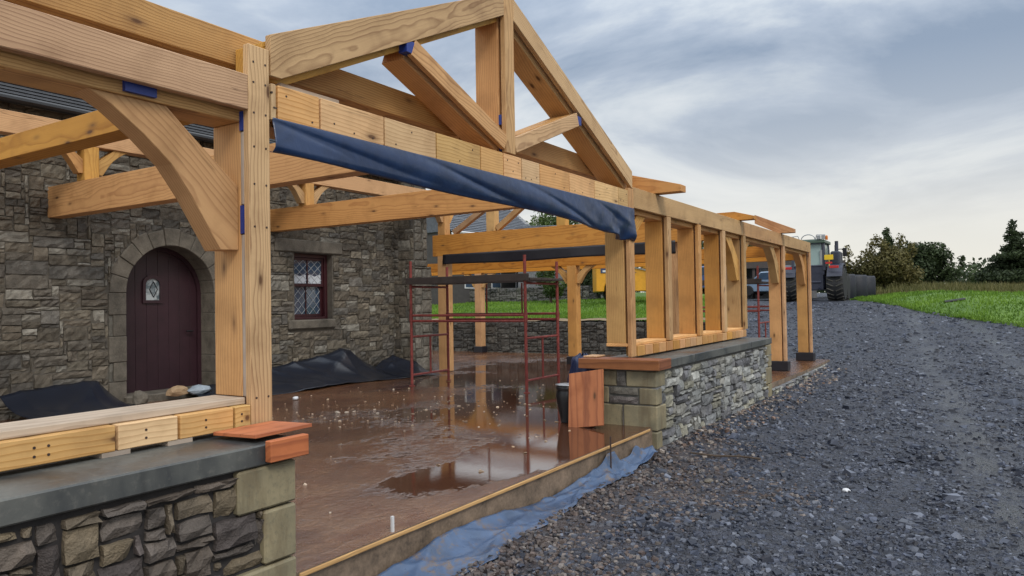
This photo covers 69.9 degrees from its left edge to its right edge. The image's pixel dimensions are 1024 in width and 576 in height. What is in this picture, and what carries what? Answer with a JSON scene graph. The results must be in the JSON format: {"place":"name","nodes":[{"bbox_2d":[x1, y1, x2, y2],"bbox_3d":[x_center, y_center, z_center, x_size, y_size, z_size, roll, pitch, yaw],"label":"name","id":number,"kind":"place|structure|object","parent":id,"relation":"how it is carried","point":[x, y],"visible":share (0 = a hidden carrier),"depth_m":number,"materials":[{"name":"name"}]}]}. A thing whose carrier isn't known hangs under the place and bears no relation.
{"place":"outdoors","nodes":[
{"label":"outdoors","id":0,"kind":"place"},
{"bbox_2d":[432,292,704,321],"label":"lawn","id":1,"kind":"structure","parent":0,"point":[640,294],"depth_m":30.29,"materials":[{"name":"plant"}]},
{"bbox_2d":[470,286,600,301],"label":"garden wall","id":2,"kind":"structure","parent":1,"relation":"on","point":[513,294],"depth_m":38.96,"materials":[{"name":"stone"}]},
{"bbox_2d":[535,270,566,302],"bbox_3d":[1.876,-0.279,35.518,1.749,2.576,1.983,-2,-1,32],"label":"shrub","id":3,"kind":"object","parent":1,"relation":"on","point":[550,290],"visible":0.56,"depth_m":35.22,"materials":[{"name":"green plant"}]},
{"bbox_2d":[515,225,602,297],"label":"barn","id":4,"kind":"structure","parent":1,"relation":"on","point":[532,274],"depth_m":40.08,"materials":[{"name":"stone"}]},
{"bbox_2d":[432,318,704,320],"bbox_3d":[-0.628,1.072,24.783,15.000,0.104,0.750,-2,-1,32],"label":"soil edge","id":5,"kind":"object","parent":1,"relation":"on","point":[565,319],"visible":0.14,"depth_m":22.59,"materials":[{"name":"soil"}]},
{"bbox_2d":[580,269,592,285],"bbox_3d":[4.203,-0.337,38.343,1.810,2.527,1.901,-1,-1,1],"label":"shrub","id":6,"kind":"object","parent":1,"relation":"on","point":[588,278],"visible":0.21,"depth_m":37.91,"materials":[{"name":"green plant"}]},
{"bbox_2d":[590,280,602,295],"bbox_3d":[4.698,-0.172,36.736,1.571,2.119,1.641,-2,-1,32],"label":"shrub","id":7,"kind":"object","parent":1,"relation":"on","point":[597,293],"depth_m":36.51,"materials":[{"name":"green plant"}]},
{"bbox_2d":[592,267,645,299],"bbox_3d":[5.744,-0.821,32.559,4.217,3.039,1.960,-1,-1,0],"label":"yellow digger","id":8,"kind":"object","parent":1,"relation":"on","point":[599,280],"visible":0.07,"depth_m":31.81,"materials":[{"name":"paint"}]},
{"bbox_2d":[702,266,726,291],"bbox_3d":[10.709,-0.445,39.971,1.740,1.449,4.089,0,-1,-28],"label":"parked car","id":9,"kind":"object","parent":1,"relation":"on","point":[703,288],"visible":0.04,"depth_m":39.17,"materials":[{"name":"blue paint"}]},
{"bbox_2d":[146,0,1023,292],"label":"sky","id":10,"kind":"structure","parent":0,"point":[846,121],"materials":[{"name":"grey"}]},
{"bbox_2d":[452,293,1023,575],"bbox_3d":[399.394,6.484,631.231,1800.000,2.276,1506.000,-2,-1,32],"label":"gravel ground","id":11,"kind":"structure","parent":0,"point":[991,465],"depth_m":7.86,"materials":[{"name":"grey gravel"}]},
{"bbox_2d":[0,433,295,575],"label":"dwarf wall","id":12,"kind":"structure","parent":11,"relation":"on","point":[208,505],"depth_m":3.36,"materials":[{"name":"stone"}]},
{"bbox_2d":[213,421,311,438],"bbox_3d":[-1.381,0.786,4.075,0.330,0.027,0.405,-2,-1,29],"label":"ply board","id":13,"kind":"object","parent":12,"relation":"on","point":[261,430],"visible":1,"depth_m":4.01,"materials":[{"name":"orange wood"}]},
{"bbox_2d":[265,433,308,462],"bbox_3d":[-1.194,0.850,3.899,0.047,0.111,0.255,-2,-1,32],"label":"ply board","id":14,"kind":"object","parent":12,"relation":"on","point":[285,448],"visible":1,"depth_m":3.87,"materials":[{"name":"orange wood"}]},
{"bbox_2d":[0,350,829,572],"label":"concrete slab","id":15,"kind":"structure","parent":11,"relation":"on","point":[388,468],"depth_m":7.85,"materials":[{"name":"brown concrete"}]},
{"bbox_2d":[0,381,134,418],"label":"membrane","id":16,"kind":"object","parent":15,"relation":"on","point":[72,398],"visible":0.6,"depth_m":10.08,"materials":[{"name":"black plastic"}]},
{"bbox_2d":[132,390,148,404],"bbox_3d":[-5.696,1.697,11.223,0.162,0.259,0.239,-2,-1,32],"label":"stone","id":17,"kind":"object","parent":15,"relation":"on","point":[139,397],"visible":0.88,"depth_m":11.16,"materials":[{"name":"grey stone"}]},
{"bbox_2d":[166,385,188,396],"bbox_3d":[-5.396,1.658,11.787,0.187,0.179,0.379,-2,-1,32],"label":"stone","id":18,"kind":"object","parent":15,"relation":"on","point":[176,391],"visible":1,"depth_m":11.72,"materials":[{"name":"beige stone"}]},
{"bbox_2d":[188,384,234,396],"bbox_3d":[-4.824,1.723,12.385,0.730,0.162,1.101,-2,-1,32],"label":"membrane","id":19,"kind":"object","parent":15,"relation":"on","point":[211,391],"visible":0.13,"depth_m":12.16,"materials":[{"name":"black plastic"}]},
{"bbox_2d":[187,384,210,394],"bbox_3d":[-5.163,1.671,12.062,0.269,0.166,0.426,-2,-1,32],"label":"plastic scrap","id":20,"kind":"object","parent":19,"relation":"on","point":[197,389],"visible":1,"depth_m":11.98,"materials":[{"name":"white plastic"}]},
{"bbox_2d":[0,81,432,420],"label":"stone house","id":21,"kind":"structure","parent":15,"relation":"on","point":[120,305],"depth_m":12.11,"materials":[{"name":"grey stone"}]},
{"bbox_2d":[126,247,201,392],"bbox_3d":[-5.934,0.561,12.287,0.144,2.525,1.590,-2,-1,32],"label":"door","id":22,"kind":"structure","parent":21,"relation":"in","point":[163,291],"depth_m":12.37,"materials":[{"name":"red paint"}]},
{"bbox_2d":[294,253,327,319],"bbox_3d":[-4.149,-0.027,14.794,0.180,1.320,0.995,-2,-1,32],"label":"window","id":23,"kind":"structure","parent":21,"relation":"in","point":[310,270],"depth_m":14.88,"materials":[{"name":"glass"}]},
{"bbox_2d":[272,348,424,394],"bbox_3d":[-3.388,1.536,14.141,1.210,0.651,4.301,-2,-1,32],"label":"membrane","id":24,"kind":"object","parent":15,"relation":"on","point":[339,366],"visible":0.77,"depth_m":14.17,"materials":[{"name":"black plastic"}]},
{"bbox_2d":[390,516,393,531],"bbox_3d":[-0.779,1.538,4.774,0.015,0.100,0.020,-2,-1,32],"label":"pipe","id":25,"kind":"object","parent":15,"relation":"on","point":[392,523],"visible":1,"depth_m":4.77,"materials":[{"name":"white plastic"}]},
{"bbox_2d":[0,0,815,471],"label":"timber portico","id":26,"kind":"structure","parent":15,"relation":"on","point":[144,98],"depth_m":4.29,"materials":[{"name":"brown wood"}]},
{"bbox_2d":[0,110,193,168],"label":"tie beam","id":27,"kind":"structure","parent":26,"relation":"attached to","point":[85,131],"depth_m":5.94,"materials":[{"name":"orange wood"}]},
{"bbox_2d":[3,0,627,187],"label":"purlin","id":28,"kind":"object","parent":27,"relation":"on","point":[152,24],"visible":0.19,"depth_m":4.53,"materials":[{"name":"brown wood"}]},
{"bbox_2d":[0,109,453,234],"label":"wall plate","id":29,"kind":"object","parent":26,"relation":"attached to","point":[86,164],"depth_m":10.44,"materials":[{"name":"brown wood"}]},
{"bbox_2d":[47,134,460,218],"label":"tie beam","id":30,"kind":"structure","parent":26,"relation":"attached to","point":[140,188],"depth_m":9.32,"materials":[{"name":"beige wood"}]},
{"bbox_2d":[275,83,338,102],"bbox_3d":[-1.357,-1.234,4.893,0.260,0.063,0.700,-2,-1,32],"label":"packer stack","id":31,"kind":"object","parent":26,"relation":"on","point":[307,92],"visible":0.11,"depth_m":4.71,"materials":[{"name":"beige wood"}]},
{"bbox_2d":[236,0,631,188],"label":"gable truss","id":32,"kind":"object","parent":26,"relation":"on","point":[508,42],"visible":0.84,"depth_m":6.37,"materials":[{"name":"brown wood"}]},
{"bbox_2d":[270,117,636,241],"bbox_3d":[0.007,-0.795,6.721,0.156,0.410,5.491,-2,-1,32],"label":"membrane","id":33,"kind":"object","parent":26,"relation":"hanging from","point":[347,152],"visible":1,"depth_m":5.80,"materials":[{"name":"blue plastic"}]},
{"bbox_2d":[270,175,685,231],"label":"tie beam","id":34,"kind":"structure","parent":26,"relation":"on","point":[412,205],"depth_m":12.19,"materials":[{"name":"beige wood"}]},
{"bbox_2d":[432,212,755,256],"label":"tie beam","id":35,"kind":"structure","parent":26,"relation":"attached to","point":[544,237],"depth_m":15.52,"materials":[{"name":"beige wood"}]},
{"bbox_2d":[452,209,568,233],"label":"truss posts","id":36,"kind":"object","parent":35,"relation":"on","point":[493,223],"visible":0.41,"depth_m":16.05,"materials":[{"name":"brown wood"}]},
{"bbox_2d":[443,240,675,263],"bbox_3d":[0.749,-0.707,15.253,5.500,0.248,0.061,-2,-1,32],"label":"membrane","id":37,"kind":"object","parent":35,"relation":"hanging from","point":[539,254],"visible":0.73,"depth_m":15.43,"materials":[{"name":"black plastic"}]},
{"bbox_2d":[754,215,795,233],"bbox_3d":[5.784,-1.411,16.116,0.820,0.442,0.200,-2,-1,32],"label":"rafter stub","id":38,"kind":"object","parent":26,"relation":"on","point":[772,225],"visible":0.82,"depth_m":16.04,"materials":[{"name":"orange wood"}]},
{"bbox_2d":[375,355,441,376],"bbox_3d":[-2.255,1.680,15.831,1.190,0.415,0.871,-2,-1,32],"label":"membrane","id":39,"kind":"object","parent":15,"relation":"on","point":[394,365],"visible":0.91,"depth_m":15.85,"materials":[{"name":"black plastic"}]},
{"bbox_2d":[272,379,570,513],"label":"wood chips","id":40,"kind":"object","parent":15,"relation":"on","point":[377,413],"visible":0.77,"depth_m":9.98,"materials":[{"name":"beige wood"}]},
{"bbox_2d":[438,256,453,370],"bbox_3d":[-1.524,0.586,16.840,0.240,2.630,0.240,-2,-1,32],"label":"timber post","id":41,"kind":"object","parent":15,"relation":"on","point":[442,325],"visible":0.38,"depth_m":16.76,"materials":[{"name":"beige wood"}]},
{"bbox_2d":[463,273,495,352],"bbox_3d":[-1.042,0.818,23.953,1.267,2.568,0.320,-2,-1,32],"label":"timber post","id":42,"kind":"object","parent":15,"relation":"on","point":[480,340],"visible":0.63,"depth_m":23.85,"materials":[{"name":"beige wood"}]},
{"bbox_2d":[431,253,793,275],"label":"tie beam","id":43,"kind":"structure","parent":42,"relation":"on","point":[788,257],"depth_m":22.66,"materials":[{"name":"orange wood"}]},
{"bbox_2d":[405,255,562,392],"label":"scaffold tower","id":44,"kind":"structure","parent":15,"relation":"on","point":[523,277],"depth_m":13.07,"materials":[{"name":"red metal"}]},
{"bbox_2d":[555,383,568,422],"bbox_3d":[0.680,1.410,9.000,0.290,0.475,0.290,-2,-1,32],"label":"bucket","id":45,"kind":"object","parent":15,"relation":"on","point":[562,395],"visible":0.6,"depth_m":8.90,"materials":[{"name":"plastic"}]},
{"bbox_2d":[296,360,829,575],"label":"slab edge","id":46,"kind":"object","parent":15,"relation":"attached to","point":[377,560],"visible":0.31,"depth_m":5.53,"materials":[{"name":"concrete"}]},
{"bbox_2d":[299,429,649,575],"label":"edge batten","id":47,"kind":"object","parent":46,"relation":"attached to","point":[362,549],"visible":1,"depth_m":5.14,"materials":[{"name":"wood"}]},
{"bbox_2d":[552,265,595,363],"bbox_3d":[1.606,0.692,18.882,1.277,2.525,0.330,-2,-1,32],"label":"timber post","id":48,"kind":"object","parent":15,"relation":"on","point":[573,277],"visible":0.84,"depth_m":18.78,"materials":[{"name":"beige wood"}]},
{"bbox_2d":[427,246,765,272],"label":"tie beam","id":49,"kind":"structure","parent":48,"relation":"on","point":[754,252],"depth_m":19.15,"materials":[{"name":"orange wood"}]},
{"bbox_2d":[567,353,593,382],"bbox_3d":[0.910,1.241,9.411,0.403,0.822,0.361,-2,-1,32],"label":"blue sack","id":50,"kind":"object","parent":15,"relation":"on","point":[574,368],"visible":0.1,"depth_m":9.34,"materials":[{"name":"blue plastic"}]},
{"bbox_2d":[568,369,603,427],"bbox_3d":[0.877,1.314,8.681,0.555,0.702,0.251,-2,-1,32],"label":"ply sheet","id":51,"kind":"object","parent":15,"relation":"on","point":[586,398],"visible":0.91,"depth_m":8.66,"materials":[{"name":"orange wood"}]},
{"bbox_2d":[672,242,678,334],"bbox_3d":[3.056,0.452,13.944,0.220,2.630,0.220,-2,-1,32],"label":"timber post","id":52,"kind":"object","parent":15,"relation":"on","point":[675,297],"visible":0.16,"depth_m":13.83,"materials":[{"name":"brown wood"}]},
{"bbox_2d":[702,266,769,337],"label":"scaffold tower","id":53,"kind":"structure","parent":15,"relation":"on","point":[758,281],"depth_m":17.76,"materials":[{"name":"red metal"}]},
{"bbox_2d":[426,210,528,304],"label":"cottage","id":54,"kind":"structure","parent":11,"relation":"on","point":[461,293],"depth_m":40.63,"materials":[{"name":"stone"}]},
{"bbox_2d":[465,274,474,288],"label":"window","id":55,"kind":"structure","parent":54,"relation":"in","point":[469,286],"depth_m":40.77,"materials":[{"name":"clear glass"}]},
{"bbox_2d":[491,273,500,288],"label":"window","id":56,"kind":"structure","parent":54,"relation":"in","point":[493,285],"depth_m":42.73,"materials":[{"name":"clear glass"}]},
{"bbox_2d":[376,445,657,575],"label":"membrane","id":57,"kind":"object","parent":11,"relation":"on","point":[453,551],"visible":1,"depth_m":5.43,"materials":[{"name":"blue plastic"}]},
{"bbox_2d":[525,211,580,225],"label":"tree","id":58,"kind":"object","parent":11,"relation":"on","point":[545,220],"visible":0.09,"depth_m":58.29,"materials":[{"name":"green plant"}]},
{"bbox_2d":[432,322,705,354],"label":"retaining wall","id":59,"kind":"structure","parent":11,"relation":"on","point":[504,336],"depth_m":23.21,"materials":[{"name":"stone"}]},
{"bbox_2d":[610,436,611,468],"bbox_3d":[0.991,1.724,7.345,0.015,0.470,0.015,-2,-1,32],"label":"steel pin","id":60,"kind":"object","parent":11,"relation":"on","point":[610,454],"visible":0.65,"depth_m":7.34,"materials":[{"name":"metal"}]},
{"bbox_2d":[594,337,771,448],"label":"dwarf wall","id":61,"kind":"structure","parent":11,"relation":"on","point":[692,388],"depth_m":9.59,"materials":[{"name":"stone"}]},
{"bbox_2d":[578,357,670,370],"bbox_3d":[1.356,0.906,8.849,1.030,0.123,0.420,-2,-1,32],"label":"slab","id":62,"kind":"object","parent":61,"relation":"on","point":[641,364],"visible":0.94,"depth_m":8.66,"materials":[{"name":"brown wood"}]},
{"bbox_2d":[583,354,604,357],"bbox_3d":[1.021,0.843,9.080,0.180,0.020,0.250,-2,-1,32],"label":"offcut","id":63,"kind":"object","parent":62,"relation":"on","point":[593,356],"visible":1,"depth_m":9.02,"materials":[{"name":"beige wood"}]},
{"bbox_2d":[704,478,712,482],"bbox_3d":[1.883,1.845,7.013,0.083,0.040,0.124,-2,-1,32],"label":"stone","id":64,"kind":"object","parent":11,"relation":"on","point":[709,480],"visible":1,"depth_m":6.98,"materials":[{"name":"grey stone"}]},
{"bbox_2d":[691,452,760,459],"bbox_3d":[2.332,1.830,8.010,0.737,0.063,0.064,-1,-1,15],"label":"twig","id":65,"kind":"object","parent":11,"relation":"on","point":[757,458],"visible":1,"depth_m":8.00,"materials":[{"name":"brown wood"}]},
{"bbox_2d":[655,367,846,459],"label":"stone chips","id":66,"kind":"object","parent":11,"relation":"on","point":[727,423],"visible":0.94,"depth_m":10.75,"materials":[{"name":"stone"}]},
{"bbox_2d":[702,260,845,298],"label":"farm shed","id":67,"kind":"structure","parent":11,"relation":"on","point":[751,271],"depth_m":44.51,"materials":[{"name":"metal"}]},
{"bbox_2d":[747,271,813,295],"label":"parked car","id":68,"kind":"object","parent":11,"relation":"on","point":[751,289],"visible":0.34,"depth_m":43.15,"materials":[{"name":"paint"}]},
{"bbox_2d":[772,363,827,394],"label":"stone kerb","id":69,"kind":"structure","parent":11,"relation":"on","point":[790,383],"depth_m":14.86,"materials":[{"name":"grey stone"}]},
{"bbox_2d":[785,234,849,301],"bbox_3d":[15.111,-0.921,36.101,2.765,3.205,4.599,-2,-1,32],"label":"tractor","id":70,"kind":"object","parent":11,"relation":"on","point":[832,278],"visible":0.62,"depth_m":34.33,"materials":[{"name":"metal"}]},
{"bbox_2d":[635,256,1003,292],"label":"wood","id":71,"kind":"object","parent":11,"relation":"on","point":[969,277],"depth_m":90.11,"materials":[{"name":"green plant"}]},
{"bbox_2d":[849,274,855,297],"bbox_3d":[17.136,-0.040,37.914,1.240,1.360,1.240,-2,-1,32],"label":"silage bale","id":72,"kind":"object","parent":11,"relation":"on","point":[852,285],"visible":0.16,"depth_m":37.36},
{"bbox_2d":[855,275,867,296],"bbox_3d":[18.295,-0.020,39.074,1.240,1.360,1.240,-2,-1,32],"label":"silage bale","id":73,"kind":"object","parent":11,"relation":"on","point":[861,285],"visible":0.27,"depth_m":38.49},
{"bbox_2d":[867,276,875,295],"bbox_3d":[19.247,0.015,40.128,1.240,1.360,1.240,-2,-1,32],"label":"silage bale","id":74,"kind":"object","parent":11,"relation":"on","point":[871,285],"visible":0.2,"depth_m":39.55},
{"bbox_2d":[901,240,966,283],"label":"tree","id":75,"kind":"object","parent":11,"relation":"on","point":[932,260],"visible":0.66,"depth_m":58.52,"materials":[{"name":"green plant"}]},
{"bbox_2d":[876,280,1023,294],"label":"rough grass","id":76,"kind":"structure","parent":11,"relation":"on","point":[891,288],"depth_m":41.08,"materials":[{"name":"green plant"}]},
{"bbox_2d":[974,219,1023,284],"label":"pine tree","id":77,"kind":"object","parent":11,"relation":"on","point":[1006,265],"visible":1,"depth_m":58.26,"materials":[{"name":"green plant"}]},
{"bbox_2d":[850,289,1023,326],"bbox_3d":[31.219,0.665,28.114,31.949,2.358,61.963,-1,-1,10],"label":"grass bank","id":78,"kind":"structure","parent":0,"point":[968,305],"depth_m":28.00,"materials":[{"name":"plant"}]},
{"bbox_2d":[842,233,924,287],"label":"bush","id":79,"kind":"object","parent":78,"relation":"on","point":[893,264],"visible":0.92,"depth_m":45.67,"materials":[{"name":"green plant"}]},
{"bbox_2d":[852,227,926,285],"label":"pine tree","id":80,"kind":"object","parent":78,"relation":"on","point":[886,234],"visible":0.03,"depth_m":58.77,"materials":[{"name":"green plant"}]},
{"bbox_2d":[944,298,965,302],"bbox_3d":[17.457,0.498,28.890,0.778,0.223,0.120,-1,-1,9],"label":"pipe offcut","id":81,"kind":"object","parent":78,"relation":"on","point":[954,300],"visible":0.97,"depth_m":28.85,"materials":[{"name":"black plastic"}]}
]}

